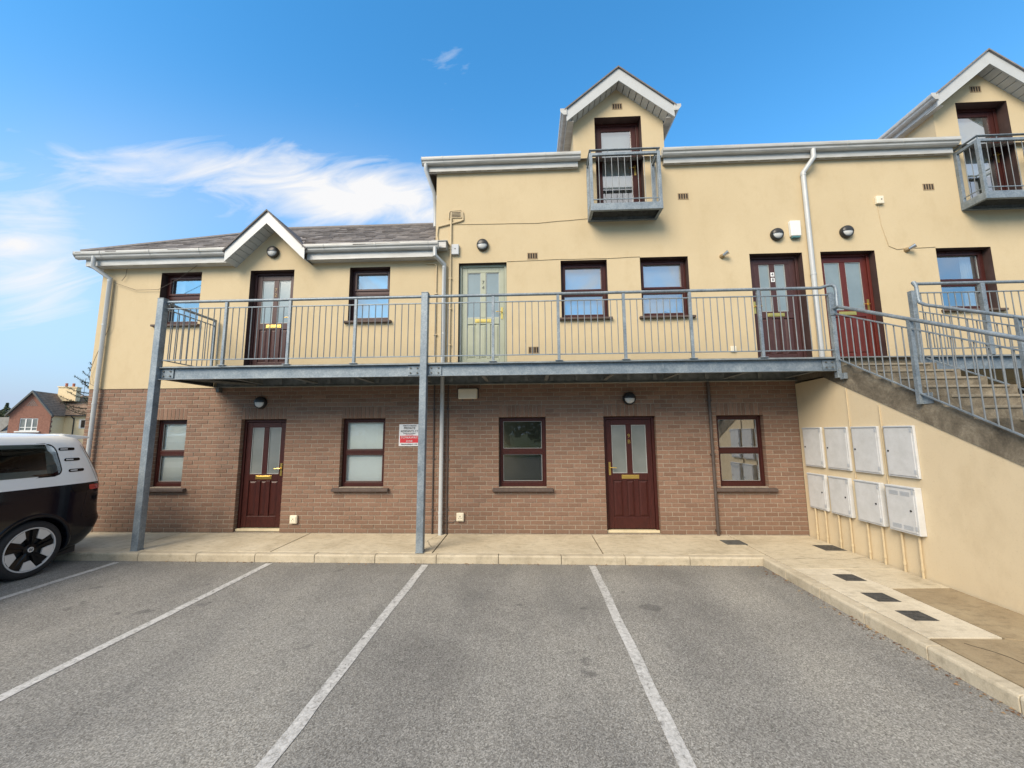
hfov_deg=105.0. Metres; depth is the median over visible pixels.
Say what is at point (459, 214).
service pipe
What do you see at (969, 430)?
staircase
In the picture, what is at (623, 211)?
wall balcony
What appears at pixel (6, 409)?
tree
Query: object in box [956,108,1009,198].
balcony door
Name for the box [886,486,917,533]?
cabinet door
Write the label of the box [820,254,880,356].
door
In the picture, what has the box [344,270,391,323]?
window
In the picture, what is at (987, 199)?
wall balcony
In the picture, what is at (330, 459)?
apartment block
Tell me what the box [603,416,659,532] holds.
door
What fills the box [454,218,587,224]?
cable
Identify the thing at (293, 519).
socket box
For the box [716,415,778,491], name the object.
window
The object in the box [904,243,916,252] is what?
spotlight
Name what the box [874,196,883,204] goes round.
junction box
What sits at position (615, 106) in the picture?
air vent
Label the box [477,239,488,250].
wall lamp
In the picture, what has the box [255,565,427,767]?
parking line
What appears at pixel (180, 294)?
window
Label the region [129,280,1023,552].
walkway balcony
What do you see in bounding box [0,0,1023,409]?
sky
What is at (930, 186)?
air vent
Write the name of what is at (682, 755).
parking line
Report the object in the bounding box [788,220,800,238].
alarm box
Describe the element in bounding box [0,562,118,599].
parking line
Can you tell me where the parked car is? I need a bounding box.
[0,433,98,580]
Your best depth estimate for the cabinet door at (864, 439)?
5.52 m
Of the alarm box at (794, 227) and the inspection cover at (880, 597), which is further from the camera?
the alarm box at (794, 227)
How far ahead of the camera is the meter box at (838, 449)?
6.01 m
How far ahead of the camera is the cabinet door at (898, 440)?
5.00 m
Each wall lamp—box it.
[254,397,266,408]
[267,246,278,257]
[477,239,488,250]
[623,392,635,404]
[770,228,783,240]
[839,225,853,237]
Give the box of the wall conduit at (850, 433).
[845,388,855,478]
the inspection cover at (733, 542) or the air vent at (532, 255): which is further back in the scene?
the air vent at (532, 255)
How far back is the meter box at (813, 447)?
6.52 m
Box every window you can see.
[14,418,39,431]
[78,420,84,427]
[149,420,186,491]
[150,275,201,326]
[331,419,388,491]
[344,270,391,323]
[492,417,552,491]
[560,263,612,320]
[639,260,695,318]
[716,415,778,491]
[936,251,1008,311]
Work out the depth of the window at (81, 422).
52.86 m
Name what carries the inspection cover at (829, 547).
on the pavement
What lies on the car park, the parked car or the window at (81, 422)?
the parked car
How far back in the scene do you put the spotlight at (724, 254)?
7.29 m
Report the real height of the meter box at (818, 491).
1.072 m
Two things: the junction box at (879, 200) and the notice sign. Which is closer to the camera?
the notice sign
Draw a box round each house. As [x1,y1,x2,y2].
[0,417,8,432]
[4,379,88,443]
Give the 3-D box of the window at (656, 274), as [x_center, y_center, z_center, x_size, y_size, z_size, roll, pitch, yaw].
[2.874,-1.791,7.480,1.012,1.201,0.405,-1,-7,3]
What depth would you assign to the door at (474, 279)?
7.56 m
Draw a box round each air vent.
[527,253,537,258]
[528,347,538,353]
[612,103,621,109]
[678,193,688,199]
[922,183,934,189]
[969,86,980,92]
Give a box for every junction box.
[451,244,458,254]
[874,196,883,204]
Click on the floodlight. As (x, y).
(468, 393)
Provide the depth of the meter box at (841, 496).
5.92 m
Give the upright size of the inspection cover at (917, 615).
0.016 m
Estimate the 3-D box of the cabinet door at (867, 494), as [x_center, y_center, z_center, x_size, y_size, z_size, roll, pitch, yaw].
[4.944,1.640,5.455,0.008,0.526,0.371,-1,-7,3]
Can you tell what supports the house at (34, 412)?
on the ground
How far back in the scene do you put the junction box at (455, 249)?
7.56 m
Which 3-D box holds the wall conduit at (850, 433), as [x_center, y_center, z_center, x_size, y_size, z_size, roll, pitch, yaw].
[5.015,0.752,5.812,0.015,1.400,0.015,2,-8,-20]
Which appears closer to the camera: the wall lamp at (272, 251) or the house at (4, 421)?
the wall lamp at (272, 251)
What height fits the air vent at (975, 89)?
0.130 m
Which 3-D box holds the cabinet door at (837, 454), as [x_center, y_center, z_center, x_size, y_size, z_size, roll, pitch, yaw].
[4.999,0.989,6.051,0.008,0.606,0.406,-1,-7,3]
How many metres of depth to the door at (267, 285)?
7.79 m
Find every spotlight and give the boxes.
[719,250,729,258]
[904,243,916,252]
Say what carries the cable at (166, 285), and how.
attached to the apartment block at (330, 459)
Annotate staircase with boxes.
[795,281,1023,614]
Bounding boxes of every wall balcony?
[586,147,662,221]
[953,133,1023,210]
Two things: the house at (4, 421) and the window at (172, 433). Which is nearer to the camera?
the window at (172, 433)
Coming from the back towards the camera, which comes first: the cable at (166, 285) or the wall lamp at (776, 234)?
the cable at (166, 285)
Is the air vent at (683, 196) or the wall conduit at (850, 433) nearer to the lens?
the wall conduit at (850, 433)
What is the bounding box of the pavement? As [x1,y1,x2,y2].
[53,532,1023,714]
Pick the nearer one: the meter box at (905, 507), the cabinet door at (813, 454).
the meter box at (905, 507)
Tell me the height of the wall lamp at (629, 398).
0.232 m
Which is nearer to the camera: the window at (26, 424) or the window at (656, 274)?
the window at (656, 274)
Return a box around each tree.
[0,402,10,416]
[60,362,91,414]
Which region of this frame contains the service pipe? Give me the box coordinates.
[426,210,463,362]
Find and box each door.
[235,419,286,530]
[249,273,293,364]
[459,264,506,361]
[594,123,641,202]
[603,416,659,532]
[750,256,806,357]
[803,429,822,465]
[807,474,826,509]
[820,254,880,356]
[825,428,848,468]
[828,477,850,515]
[851,428,880,472]
[855,481,881,524]
[884,427,916,476]
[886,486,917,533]
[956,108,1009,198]
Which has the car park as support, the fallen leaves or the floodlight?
the fallen leaves
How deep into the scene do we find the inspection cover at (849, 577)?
4.78 m
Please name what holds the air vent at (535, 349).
attached to the apartment block at (689, 458)
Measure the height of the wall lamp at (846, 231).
0.232 m
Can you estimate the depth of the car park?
3.10 m
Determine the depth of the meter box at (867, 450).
5.49 m
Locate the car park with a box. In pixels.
[0,560,1023,767]
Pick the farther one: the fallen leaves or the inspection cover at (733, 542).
the inspection cover at (733, 542)
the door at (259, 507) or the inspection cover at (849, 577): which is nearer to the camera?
the inspection cover at (849, 577)
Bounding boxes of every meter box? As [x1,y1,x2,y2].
[801,427,825,467]
[806,472,830,542]
[824,427,852,470]
[827,476,855,552]
[850,426,884,474]
[853,479,888,564]
[882,425,921,478]
[884,484,926,578]
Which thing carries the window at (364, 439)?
in the apartment block at (330, 459)
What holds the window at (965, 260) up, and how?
in the apartment block at (689, 458)
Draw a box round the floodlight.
[458,388,478,400]
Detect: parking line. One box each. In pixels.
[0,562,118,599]
[0,563,271,700]
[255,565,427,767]
[589,566,696,767]
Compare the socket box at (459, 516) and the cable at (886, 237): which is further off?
the cable at (886, 237)
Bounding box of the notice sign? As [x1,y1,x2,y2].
[399,424,417,445]
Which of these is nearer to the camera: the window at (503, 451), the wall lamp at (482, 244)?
the window at (503, 451)
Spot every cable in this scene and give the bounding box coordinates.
[89,284,114,388]
[116,266,195,289]
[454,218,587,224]
[507,256,639,261]
[878,206,935,248]
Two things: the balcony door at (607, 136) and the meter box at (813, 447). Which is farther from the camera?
the balcony door at (607, 136)
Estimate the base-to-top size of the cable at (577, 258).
0.037 m
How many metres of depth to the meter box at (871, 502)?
5.39 m
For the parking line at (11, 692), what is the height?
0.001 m
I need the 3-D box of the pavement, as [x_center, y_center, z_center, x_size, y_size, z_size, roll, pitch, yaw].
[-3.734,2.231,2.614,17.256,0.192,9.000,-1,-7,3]
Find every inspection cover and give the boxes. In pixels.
[720,540,747,545]
[813,545,846,550]
[833,574,866,580]
[860,592,900,601]
[895,610,938,620]
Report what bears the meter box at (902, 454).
attached to the staircase
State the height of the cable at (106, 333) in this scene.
2.093 m
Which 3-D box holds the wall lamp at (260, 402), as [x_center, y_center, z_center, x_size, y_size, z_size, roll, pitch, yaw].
[-4.742,0.351,7.379,0.232,0.232,0.110,-1,-7,3]
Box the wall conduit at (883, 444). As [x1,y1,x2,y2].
[878,405,888,483]
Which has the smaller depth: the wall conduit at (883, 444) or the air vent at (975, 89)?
the wall conduit at (883, 444)
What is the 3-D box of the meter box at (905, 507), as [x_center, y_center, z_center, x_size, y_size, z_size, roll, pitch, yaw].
[4.947,1.826,4.920,0.096,1.072,0.410,-1,-7,3]
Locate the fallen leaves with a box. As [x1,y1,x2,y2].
[165,561,1023,718]
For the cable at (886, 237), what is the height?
0.886 m
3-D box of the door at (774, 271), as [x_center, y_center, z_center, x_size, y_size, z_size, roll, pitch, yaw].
[4.933,-1.354,7.355,0.947,2.148,0.140,-1,-7,3]
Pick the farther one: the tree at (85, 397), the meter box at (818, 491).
the tree at (85, 397)
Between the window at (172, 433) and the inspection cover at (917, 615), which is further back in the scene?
the window at (172, 433)
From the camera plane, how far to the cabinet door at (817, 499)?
6.46 m
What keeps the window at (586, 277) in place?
in the apartment block at (689, 458)
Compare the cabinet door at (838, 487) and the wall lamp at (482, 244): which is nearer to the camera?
the cabinet door at (838, 487)
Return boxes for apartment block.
[72,209,445,534]
[421,48,1023,535]
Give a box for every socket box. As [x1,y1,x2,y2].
[290,515,297,523]
[456,513,463,520]

